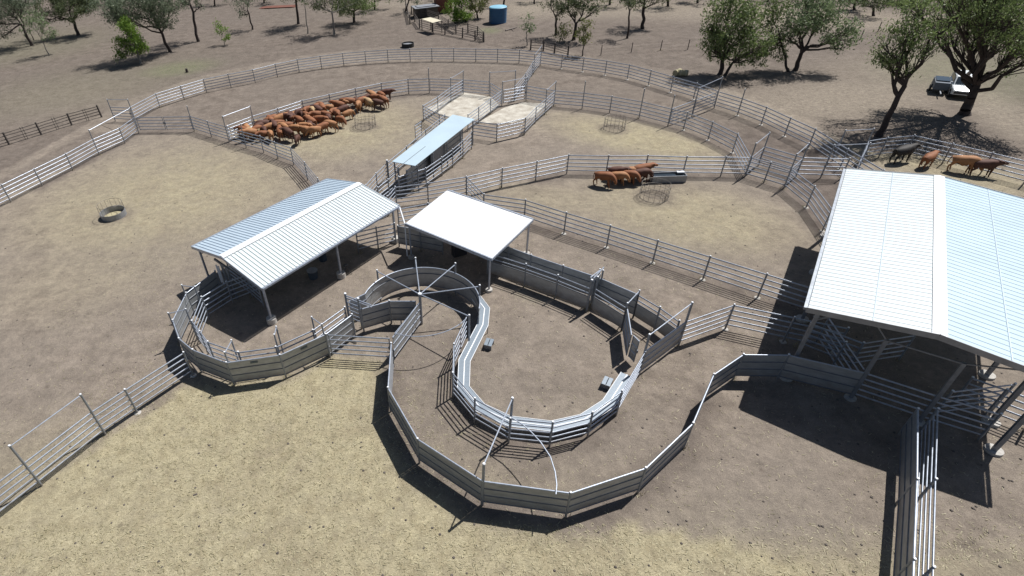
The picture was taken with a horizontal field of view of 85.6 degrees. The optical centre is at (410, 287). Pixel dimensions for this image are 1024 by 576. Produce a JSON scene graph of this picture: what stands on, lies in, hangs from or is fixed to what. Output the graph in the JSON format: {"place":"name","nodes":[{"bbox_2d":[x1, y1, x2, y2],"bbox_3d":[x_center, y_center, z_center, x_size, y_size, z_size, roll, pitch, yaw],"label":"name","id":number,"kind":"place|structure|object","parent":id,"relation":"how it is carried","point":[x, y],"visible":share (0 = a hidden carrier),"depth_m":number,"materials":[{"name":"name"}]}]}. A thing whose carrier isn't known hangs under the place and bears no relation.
{"place":"outdoors","nodes":[
{"label":"outdoors","id":0,"kind":"place"},
{"bbox_2d":[430,143,445,173],"bbox_3d":[2.109,-12.168,50.225,1.138,2.150,2.838,16,42,25],"label":"cattle crush","id":1,"kind":"object","parent":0,"point":[439,152],"visible":0.31,"depth_m":50.11,"materials":[{"name":"grey metal"}]},
{"bbox_2d":[0,0,1023,575],"bbox_3d":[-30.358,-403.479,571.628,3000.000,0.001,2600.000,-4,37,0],"label":"ground","id":2,"kind":"structure","parent":0,"point":[200,186],"depth_m":33.84,"materials":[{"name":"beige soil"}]},
{"bbox_2d":[0,0,43,45],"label":"gum tree","id":3,"kind":"object","parent":2,"relation":"on","point":[19,6],"visible":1,"depth_m":102.36,"materials":[{"name":"green plant"}]},
{"bbox_2d":[20,8,58,54],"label":"gum tree","id":4,"kind":"object","parent":2,"relation":"on","point":[40,23],"visible":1,"depth_m":95.29,"materials":[{"name":"green plant"}]},
{"bbox_2d":[0,105,102,144],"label":"timber fence","id":5,"kind":"object","parent":2,"relation":"on","point":[38,128],"visible":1,"depth_m":64.62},
{"bbox_2d":[8,393,106,486],"bbox_3d":[-16.575,7.185,25.766,0.112,3.085,3.464,18,42,27],"label":"gate frame","id":6,"kind":"object","parent":2,"relation":"on","point":[24,463],"visible":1,"depth_m":25.14,"materials":[{"name":"metal"}]},
{"bbox_2d":[28,0,101,35],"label":"gum tree","id":7,"kind":"object","parent":2,"relation":"on","point":[59,6],"visible":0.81,"depth_m":106.61,"materials":[{"name":"green plant"}]},
{"bbox_2d":[0,118,138,203],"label":"rail fence","id":8,"kind":"object","parent":2,"relation":"on","point":[3,188],"visible":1,"depth_m":54.40,"materials":[{"name":"metal"}]},
{"bbox_2d":[0,351,196,511],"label":"rail fence","id":9,"kind":"object","parent":2,"relation":"on","point":[137,412],"visible":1,"depth_m":27.02,"materials":[{"name":"metal"}]},
{"bbox_2d":[96,198,126,221],"bbox_3d":[-25.614,-6.701,46.537,2.030,1.217,2.030,-4,37,0],"label":"hay ring","id":10,"kind":"object","parent":2,"relation":"on","point":[116,215],"visible":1,"depth_m":46.69,"materials":[{"name":"grey metal"}]},
{"bbox_2d":[108,14,150,63],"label":"gum tree","id":11,"kind":"object","parent":2,"relation":"on","point":[138,47],"visible":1,"depth_m":86.55,"materials":[{"name":"green plant"}]},
{"bbox_2d":[80,0,189,52],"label":"gum tree","id":12,"kind":"object","parent":2,"relation":"on","point":[117,11],"visible":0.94,"depth_m":88.18,"materials":[{"name":"green plant"}]},
{"bbox_2d":[176,0,204,41],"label":"gum tree","id":13,"kind":"object","parent":2,"relation":"on","point":[193,19],"visible":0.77,"depth_m":97.22,"materials":[{"name":"green plant"}]},
{"bbox_2d":[214,258,237,298],"bbox_3d":[-12.053,-0.543,35.737,1.618,2.823,0.310,22,44,30],"label":"head bail","id":14,"kind":"object","parent":2,"relation":"on","point":[223,266],"visible":0.87,"depth_m":35.48,"materials":[{"name":"metal"}]},
{"bbox_2d":[186,106,293,164],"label":"rail fence","id":15,"kind":"object","parent":2,"relation":"on","point":[260,139],"visible":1,"depth_m":56.74,"materials":[{"name":"metal"}]},
{"bbox_2d":[230,0,254,29],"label":"gum tree","id":16,"kind":"object","parent":2,"relation":"on","point":[243,6],"visible":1,"depth_m":103.50,"materials":[{"name":"green plant"}]},
{"bbox_2d":[226,263,264,307],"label":"rail fence","id":17,"kind":"object","parent":2,"relation":"on","point":[251,291],"visible":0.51,"depth_m":35.87,"materials":[{"name":"metal"}]},
{"bbox_2d":[172,270,355,385],"bbox_3d":[-9.600,2.607,32.126,10.982,1.865,6.314,16,41,24],"label":"sheeted fence","id":18,"kind":"object","parent":2,"relation":"on","point":[302,355],"visible":0.98,"depth_m":30.27,"materials":[{"name":"metal"}]},
{"bbox_2d":[328,334,389,356],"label":"cattle gate","id":19,"kind":"structure","parent":18,"relation":"attached to","point":[388,347],"depth_m":30.38,"materials":[{"name":"metal"}]},
{"bbox_2d":[191,276,346,364],"bbox_3d":[-9.102,2.216,32.593,8.662,1.865,6.288,19,43,28],"label":"rail fence","id":20,"kind":"object","parent":2,"relation":"on","point":[201,339],"visible":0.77,"depth_m":31.89,"materials":[{"name":"metal"}]},
{"bbox_2d":[191,178,399,325],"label":"gable shed","id":21,"kind":"structure","parent":2,"relation":"on","point":[275,243],"depth_m":36.38,"materials":[{"name":"metal"}]},
{"bbox_2d":[290,148,319,184],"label":"rail fence","id":22,"kind":"object","parent":2,"relation":"on","point":[306,172],"visible":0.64,"depth_m":49.66,"materials":[{"name":"metal"}]},
{"bbox_2d":[301,0,364,34],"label":"gum tree","id":23,"kind":"object","parent":2,"relation":"on","point":[317,6],"visible":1,"depth_m":95.23,"materials":[{"name":"green plant"}]},
{"bbox_2d":[131,48,540,116],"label":"rail fence","id":24,"kind":"object","parent":2,"relation":"on","point":[431,51],"visible":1,"depth_m":77.06,"materials":[{"name":"metal"}]},
{"bbox_2d":[253,68,429,122],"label":"rail fence","id":25,"kind":"object","parent":2,"relation":"on","point":[355,91],"visible":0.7,"depth_m":66.18,"materials":[{"name":"metal"}]},
{"bbox_2d":[326,0,377,22],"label":"gum tree","id":26,"kind":"object","parent":2,"relation":"on","point":[362,7],"visible":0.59,"depth_m":102.83,"materials":[{"name":"green plant"}]},
{"bbox_2d":[344,292,371,328],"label":"slide gate","id":27,"kind":"structure","parent":2,"relation":"on","point":[358,301],"depth_m":32.39,"materials":[{"name":"metal"}]},
{"bbox_2d":[356,222,396,252],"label":"rail fence","id":28,"kind":"object","parent":2,"relation":"on","point":[376,236],"visible":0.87,"depth_m":39.64,"materials":[{"name":"metal"}]},
{"bbox_2d":[360,300,415,331],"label":"sheeted fence","id":29,"kind":"object","parent":2,"relation":"on","point":[379,313],"visible":0.91,"depth_m":32.55,"materials":[{"name":"metal"}]},
{"bbox_2d":[398,169,425,195],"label":"rail fence","id":30,"kind":"object","parent":2,"relation":"on","point":[412,176],"visible":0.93,"depth_m":46.47,"materials":[{"name":"metal"}]},
{"bbox_2d":[349,257,480,340],"bbox_3d":[0.715,0.472,33.363,7.663,2.535,4.783,11,40,19],"label":"round pound","id":31,"kind":"object","parent":2,"relation":"on","point":[385,285],"visible":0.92,"depth_m":34.57,"materials":[{"name":"metal"}]},
{"bbox_2d":[392,302,465,356],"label":"force gate","id":32,"kind":"structure","parent":31,"relation":"attached to","point":[405,330],"depth_m":31.11,"materials":[{"name":"metal"}]},
{"bbox_2d":[388,114,444,176],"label":"rail fence","id":33,"kind":"object","parent":2,"relation":"on","point":[413,144],"visible":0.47,"depth_m":51.83,"materials":[{"name":"metal"}]},
{"bbox_2d":[397,225,443,254],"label":"sheeted fence","id":34,"kind":"object","parent":2,"relation":"on","point":[420,240],"visible":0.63,"depth_m":39.10,"materials":[{"name":"metal"}]},
{"bbox_2d":[411,3,439,17],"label":"iron hut","id":35,"kind":"object","parent":2,"relation":"on","point":[433,7],"visible":0.91,"depth_m":104.15,"materials":[{"name":"grey metal"}]},
{"bbox_2d":[392,115,473,191],"bbox_3d":[2.447,-12.674,50.452,2.536,2.640,11.939,16,42,25],"label":"race shelter","id":36,"kind":"object","parent":2,"relation":"on","point":[429,143],"visible":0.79,"depth_m":49.23,"materials":[{"name":"metal"}]},
{"bbox_2d":[406,129,462,188],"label":"sheeted fence","id":37,"kind":"object","parent":2,"relation":"on","point":[454,141],"visible":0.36,"depth_m":49.33,"materials":[{"name":"metal"}]},
{"bbox_2d":[422,80,462,121],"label":"rail fence","id":38,"kind":"object","parent":2,"relation":"on","point":[442,99],"visible":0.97,"depth_m":62.38,"materials":[{"name":"metal"}]},
{"bbox_2d":[425,131,471,186],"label":"rail fence","id":39,"kind":"object","parent":2,"relation":"on","point":[441,173],"visible":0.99,"depth_m":49.47,"materials":[{"name":"metal"}]},
{"bbox_2d":[440,0,474,21],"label":"gum tree","id":40,"kind":"object","parent":2,"relation":"on","point":[459,13],"visible":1,"depth_m":97.50,"materials":[{"name":"green plant"}]},
{"bbox_2d":[432,24,484,41],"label":"timber fence","id":41,"kind":"object","parent":2,"relation":"on","point":[474,33],"visible":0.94,"depth_m":89.62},
{"bbox_2d":[426,93,500,120],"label":"concrete slab","id":42,"kind":"structure","parent":2,"relation":"on","point":[464,104],"depth_m":63.60,"materials":[{"name":"beige concrete"}]},
{"bbox_2d":[405,189,533,292],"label":"skillion shed","id":43,"kind":"structure","parent":2,"relation":"on","point":[485,230],"depth_m":36.80,"materials":[{"name":"metal"}]},
{"bbox_2d":[460,0,489,18],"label":"gum tree","id":44,"kind":"object","parent":2,"relation":"on","point":[481,5],"visible":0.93,"depth_m":99.43,"materials":[{"name":"green plant"}]},
{"bbox_2d":[467,91,501,131],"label":"rail fence","id":45,"kind":"object","parent":2,"relation":"on","point":[484,109],"visible":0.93,"depth_m":59.44,"materials":[{"name":"metal"}]},
{"bbox_2d":[489,5,506,23],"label":"water tank","id":46,"kind":"object","parent":2,"relation":"on","point":[497,14],"visible":1,"depth_m":95.77,"materials":[{"name":"blue plastic"}]},
{"bbox_2d":[473,118,524,140],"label":"rail fence","id":47,"kind":"object","parent":2,"relation":"on","point":[496,131],"visible":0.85,"depth_m":54.60,"materials":[{"name":"metal"}]},
{"bbox_2d":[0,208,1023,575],"bbox_3d":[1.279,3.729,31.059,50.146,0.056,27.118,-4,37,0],"label":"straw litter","id":48,"kind":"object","parent":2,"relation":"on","point":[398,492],"visible":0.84,"depth_m":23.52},
{"bbox_2d":[479,102,544,122],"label":"concrete slab","id":49,"kind":"structure","parent":2,"relation":"on","point":[520,110],"depth_m":60.72,"materials":[{"name":"beige concrete"}]},
{"bbox_2d":[1,125,1023,575],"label":"clods","id":50,"kind":"object","parent":2,"relation":"on","point":[547,455],"visible":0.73,"depth_m":24.95,"materials":[{"name":"brown soil"}]},
{"bbox_2d":[482,396,556,505],"bbox_3d":[5.095,7.444,23.355,2.952,2.985,3.869,14,41,22],"label":"yard gate frame","id":51,"kind":"object","parent":2,"relation":"on","point":[484,462],"visible":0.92,"depth_m":23.09,"materials":[{"name":"metal"}]},
{"bbox_2d":[487,256,588,307],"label":"sheeted fence","id":52,"kind":"object","parent":2,"relation":"on","point":[546,285],"visible":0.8,"depth_m":34.46,"materials":[{"name":"metal"}]},
{"bbox_2d":[524,91,554,133],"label":"rail fence","id":53,"kind":"object","parent":2,"relation":"on","point":[537,112],"visible":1,"depth_m":57.58,"materials":[{"name":"metal"}]},
{"bbox_2d":[457,296,630,439],"bbox_3d":[5.361,4.418,29.260,7.205,0.648,10.797,-32,45,-32],"label":"catwalk","id":54,"kind":"object","parent":2,"relation":"on","point":[476,336],"visible":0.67,"depth_m":27.47,"materials":[{"name":"metal"}]},
{"bbox_2d":[452,317,645,447],"bbox_3d":[6.476,4.966,27.416,9.562,1.865,6.381,10,39,19],"label":"rail fence","id":55,"kind":"object","parent":2,"relation":"on","point":[635,374],"visible":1,"depth_m":25.85,"materials":[{"name":"metal"}]},
{"bbox_2d":[530,39,568,56],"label":"timber fence","id":56,"kind":"object","parent":2,"relation":"on","point":[554,48],"visible":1,"depth_m":79.24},
{"bbox_2d":[537,0,565,35],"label":"gum tree","id":57,"kind":"object","parent":2,"relation":"on","point":[556,3],"visible":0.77,"depth_m":85.01,"materials":[{"name":"green plant"}]},
{"bbox_2d":[479,246,639,318],"bbox_3d":[9.101,-0.945,34.956,11.119,1.865,0.360,25,46,33],"label":"sheeted fence","id":58,"kind":"object","parent":2,"relation":"on","point":[620,295],"visible":0.6,"depth_m":34.26,"materials":[{"name":"metal"}]},
{"bbox_2d":[552,19,574,43],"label":"gum tree","id":59,"kind":"object","parent":2,"relation":"on","point":[562,32],"visible":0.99,"depth_m":82.26,"materials":[{"name":"green plant"}]},
{"bbox_2d":[394,154,750,202],"bbox_3d":[13.238,-9.795,46.225,29.329,1.865,3.458,-5,37,-1],"label":"rail fence","id":60,"kind":"object","parent":2,"relation":"on","point":[567,166],"visible":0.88,"depth_m":45.94,"materials":[{"name":"metal"}]},
{"bbox_2d":[553,0,605,40],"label":"gum tree","id":61,"kind":"object","parent":2,"relation":"on","point":[576,6],"visible":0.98,"depth_m":81.88,"materials":[{"name":"green plant"}]},
{"bbox_2d":[571,18,595,55],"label":"gum tree","id":62,"kind":"object","parent":2,"relation":"on","point":[583,37],"visible":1,"depth_m":75.47,"materials":[{"name":"green plant"}]},
{"bbox_2d":[585,267,603,311],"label":"sliding gate","id":63,"kind":"structure","parent":2,"relation":"on","point":[595,283],"depth_m":32.53,"materials":[{"name":"metal"}]},
{"bbox_2d":[593,171,616,187],"bbox_3d":[16.250,-9.104,45.415,2.052,1.325,0.752,20,43,29],"label":"cow","id":64,"kind":"object","parent":2,"relation":"on","point":[604,175],"visible":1,"depth_m":45.07},
{"bbox_2d":[592,289,626,330],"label":"sheeted fence","id":65,"kind":"object","parent":2,"relation":"on","point":[608,312],"visible":1,"depth_m":31.84,"materials":[{"name":"metal"}]},
{"bbox_2d":[554,81,674,125],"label":"rail fence","id":66,"kind":"object","parent":2,"relation":"on","point":[610,106],"visible":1,"depth_m":58.13,"materials":[{"name":"metal"}]},
{"bbox_2d":[387,342,863,517],"bbox_3d":[9.930,6.396,25.188,23.030,1.865,8.484,1,37,7],"label":"sheeted fence","id":67,"kind":"object","parent":2,"relation":"on","point":[818,374],"visible":1,"depth_m":24.04,"materials":[{"name":"metal"}]},
{"bbox_2d":[617,0,640,38],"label":"gum tree","id":68,"kind":"object","parent":2,"relation":"on","point":[628,3],"visible":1,"depth_m":81.17,"materials":[{"name":"green plant"}]},
{"bbox_2d":[620,289,640,331],"bbox_3d":[12.700,1.306,31.405,0.110,2.135,1.611,27,47,35],"label":"gate frame","id":69,"kind":"object","parent":2,"relation":"on","point":[638,292],"visible":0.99,"depth_m":31.19,"materials":[{"name":"metal"}]},
{"bbox_2d":[622,309,631,355],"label":"cattle gate","id":70,"kind":"structure","parent":69,"relation":"attached to","point":[627,332],"depth_m":29.93,"materials":[{"name":"metal"}]},
{"bbox_2d":[628,335,639,361],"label":"cattle gate","id":71,"kind":"structure","parent":69,"relation":"attached to","point":[633,351],"depth_m":28.97,"materials":[{"name":"metal"}]},
{"bbox_2d":[623,0,666,28],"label":"gum tree","id":72,"kind":"object","parent":2,"relation":"on","point":[643,3],"visible":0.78,"depth_m":85.42,"materials":[{"name":"green plant"}]},
{"bbox_2d":[483,193,819,317],"bbox_3d":[14.917,-3.041,37.145,22.996,1.865,1.242,23,45,31],"label":"rail fence","id":73,"kind":"object","parent":2,"relation":"on","point":[705,270],"visible":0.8,"depth_m":35.86,"materials":[{"name":"metal"}]},
{"bbox_2d":[639,178,671,202],"bbox_3d":[19.620,-7.842,43.593,2.229,1.167,2.229,-4,37,0],"label":"hay ring","id":74,"kind":"object","parent":2,"relation":"on","point":[654,190],"visible":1,"depth_m":43.56,"materials":[{"name":"grey metal"}]},
{"bbox_2d":[634,295,680,335],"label":"sheeted fence","id":75,"kind":"object","parent":2,"relation":"on","point":[654,321],"visible":0.88,"depth_m":31.02,"materials":[{"name":"metal"}]},
{"bbox_2d":[649,170,686,182],"bbox_3d":[21.693,-9.367,45.754,2.750,0.700,0.850,-1,37,5],"label":"water trough","id":76,"kind":"object","parent":2,"relation":"on","point":[678,176],"visible":0.9,"depth_m":45.55,"materials":[{"name":"grey metal"}]},
{"bbox_2d":[643,301,693,353],"bbox_3d":[13.439,2.692,28.673,3.758,3.135,0.129,-26,42,-26],"label":"gate frame","id":77,"kind":"object","parent":2,"relation":"on","point":[686,320],"visible":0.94,"depth_m":28.19,"materials":[{"name":"metal"}]},
{"bbox_2d":[641,322,685,370],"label":"cattle gate","id":78,"kind":"structure","parent":77,"relation":"attached to","point":[662,346],"depth_m":28.97,"materials":[{"name":"metal"}]},
{"bbox_2d":[669,109,750,172],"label":"rail fence","id":79,"kind":"object","parent":2,"relation":"on","point":[710,129],"visible":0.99,"depth_m":51.03,"materials":[{"name":"metal"}]},
{"bbox_2d":[541,52,884,170],"bbox_3d":[29.785,-20.220,57.618,6.239,2.735,46.121,-17,39,-17],"label":"rail fence","id":80,"kind":"object","parent":2,"relation":"on","point":[740,105],"visible":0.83,"depth_m":56.28,"materials":[{"name":"metal"}]},
{"bbox_2d":[696,0,767,74],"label":"gum tree","id":81,"kind":"object","parent":2,"relation":"on","point":[717,39],"visible":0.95,"depth_m":63.84,"materials":[{"name":"green plant"}]},
{"bbox_2d":[723,27,781,75],"bbox_3d":[40.347,-27.684,64.046,5.436,5.973,4.958,-29,43,-29],"label":"gum tree","id":82,"kind":"object","parent":2,"relation":"on","point":[760,45],"visible":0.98,"depth_m":63.56,"materials":[{"name":"green plant"}]},
{"bbox_2d":[681,303,849,354],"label":"rail fence","id":83,"kind":"object","parent":2,"relation":"on","point":[725,328],"visible":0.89,"depth_m":29.89,"materials":[{"name":"metal"}]},
{"bbox_2d":[747,158,790,184],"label":"rail fence","id":84,"kind":"object","parent":2,"relation":"on","point":[769,167],"visible":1,"depth_m":44.01,"materials":[{"name":"metal"}]},
{"bbox_2d":[753,0,793,71],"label":"gum tree","id":85,"kind":"object","parent":2,"relation":"on","point":[779,45],"visible":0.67,"depth_m":64.76,"materials":[{"name":"green plant"}]},
{"bbox_2d":[760,147,802,173],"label":"rail fence","id":86,"kind":"object","parent":2,"relation":"on","point":[780,159],"visible":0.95,"depth_m":45.49,"materials":[{"name":"metal"}]},
{"bbox_2d":[785,169,831,233],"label":"rail fence","id":87,"kind":"object","parent":2,"relation":"on","point":[827,219],"visible":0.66,"depth_m":40.37,"materials":[{"name":"metal"}]},
{"bbox_2d":[774,0,868,70],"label":"gum tree","id":88,"kind":"object","parent":2,"relation":"on","point":[809,19],"visible":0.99,"depth_m":62.97,"materials":[{"name":"green plant"}]},
{"bbox_2d":[798,157,850,177],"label":"rail fence","id":89,"kind":"object","parent":2,"relation":"on","point":[824,166],"visible":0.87,"depth_m":44.04,"materials":[{"name":"metal"}]},
{"bbox_2d":[815,318,864,370],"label":"rail fence","id":90,"kind":"object","parent":2,"relation":"on","point":[840,351],"visible":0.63,"depth_m":27.94,"materials":[{"name":"metal"}]},
{"bbox_2d":[798,322,916,367],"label":"rail fence","id":91,"kind":"object","parent":2,"relation":"on","point":[902,351],"visible":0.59,"depth_m":28.06,"materials":[{"name":"metal"}]},
{"bbox_2d":[852,0,897,15],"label":"gum tree","id":92,"kind":"object","parent":2,"relation":"on","point":[865,3],"visible":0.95,"depth_m":83.46,"materials":[{"name":"green plant"}]},
{"bbox_2d":[779,168,1023,456],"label":"shed","id":93,"kind":"structure","parent":2,"relation":"on","point":[938,257],"depth_m":26.65,"materials":[{"name":"metal"}]},
{"bbox_2d":[889,143,920,163],"bbox_3d":[41.542,-11.324,45.656,2.490,1.530,0.884,-11,38,-8],"label":"cow","id":94,"kind":"object","parent":2,"relation":"on","point":[905,149],"visible":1,"depth_m":45.19},
{"bbox_2d":[893,407,919,575],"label":"sheeted fence","id":95,"kind":"object","parent":2,"relation":"on","point":[905,558],"visible":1,"depth_m":21.41,"materials":[{"name":"metal"}]},
{"bbox_2d":[865,0,970,136],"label":"gum tree","id":96,"kind":"object","parent":2,"relation":"on","point":[899,61],"visible":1,"depth_m":45.82,"materials":[{"name":"green plant"}]},
{"bbox_2d":[916,407,939,575],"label":"rail fence","id":97,"kind":"object","parent":2,"relation":"on","point":[920,496],"visible":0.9,"depth_m":21.46,"materials":[{"name":"metal"}]},
{"bbox_2d":[854,374,1002,440],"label":"rail fence","id":98,"kind":"object","parent":2,"relation":"on","point":[994,421],"visible":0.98,"depth_m":24.80,"materials":[{"name":"metal"}]},
{"bbox_2d":[918,150,941,169],"bbox_3d":[42.800,-10.607,44.815,2.057,1.264,0.730,-21,40,-21],"label":"cow","id":99,"kind":"object","parent":2,"relation":"on","point":[929,157],"visible":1,"depth_m":44.40},
{"bbox_2d":[928,76,950,94],"bbox_3d":[56.177,-21.297,57.587,1.600,1.313,3.600,20,43,28],"label":"box trailer","id":100,"kind":"object","parent":2,"relation":"on","point":[941,83],"visible":1,"depth_m":57.41,"materials":[{"name":"grey metal"}]},
{"bbox_2d":[857,134,1023,184],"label":"rail fence","id":101,"kind":"object","parent":2,"relation":"on","point":[914,135],"visible":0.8,"depth_m":44.97,"materials":[{"name":"metal"}]},
{"bbox_2d":[887,0,1023,115],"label":"gum tree","id":102,"kind":"object","parent":2,"relation":"on","point":[991,20],"visible":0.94,"depth_m":48.63,"materials":[{"name":"green plant"}]},
{"bbox_2d":[947,70,971,96],"bbox_3d":[58.021,-21.402,57.116,2.200,1.840,4.640,20,43,28],"label":"parked car","id":103,"kind":"object","parent":2,"relation":"on","point":[957,86],"visible":0.35,"depth_m":56.55,"materials":[{"name":"white paint"}]},
{"bbox_2d":[946,155,983,173],"bbox_3d":[44.551,-9.922,43.569,2.257,1.457,0.827,24,45,32],"label":"cow","id":104,"kind":"object","parent":2,"relation":"on","point":[965,160],"visible":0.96,"depth_m":43.32},
{"bbox_2d":[939,382,1016,412],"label":"rail fence","id":105,"kind":"object","parent":2,"relation":"on","point":[993,408],"visible":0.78,"depth_m":25.00,"materials":[{"name":"metal"}]},
{"bbox_2d":[951,376,1023,431],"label":"rail fence","id":106,"kind":"object","parent":2,"relation":"on","point":[995,400],"visible":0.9,"depth_m":25.01,"materials":[{"name":"metal"}]},
{"bbox_2d":[967,159,1008,176],"bbox_3d":[45.618,-9.525,42.992,2.274,1.397,0.807,11,40,19],"label":"cow","id":107,"kind":"object","parent":2,"relation":"on","point":[990,165],"visible":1,"depth_m":42.65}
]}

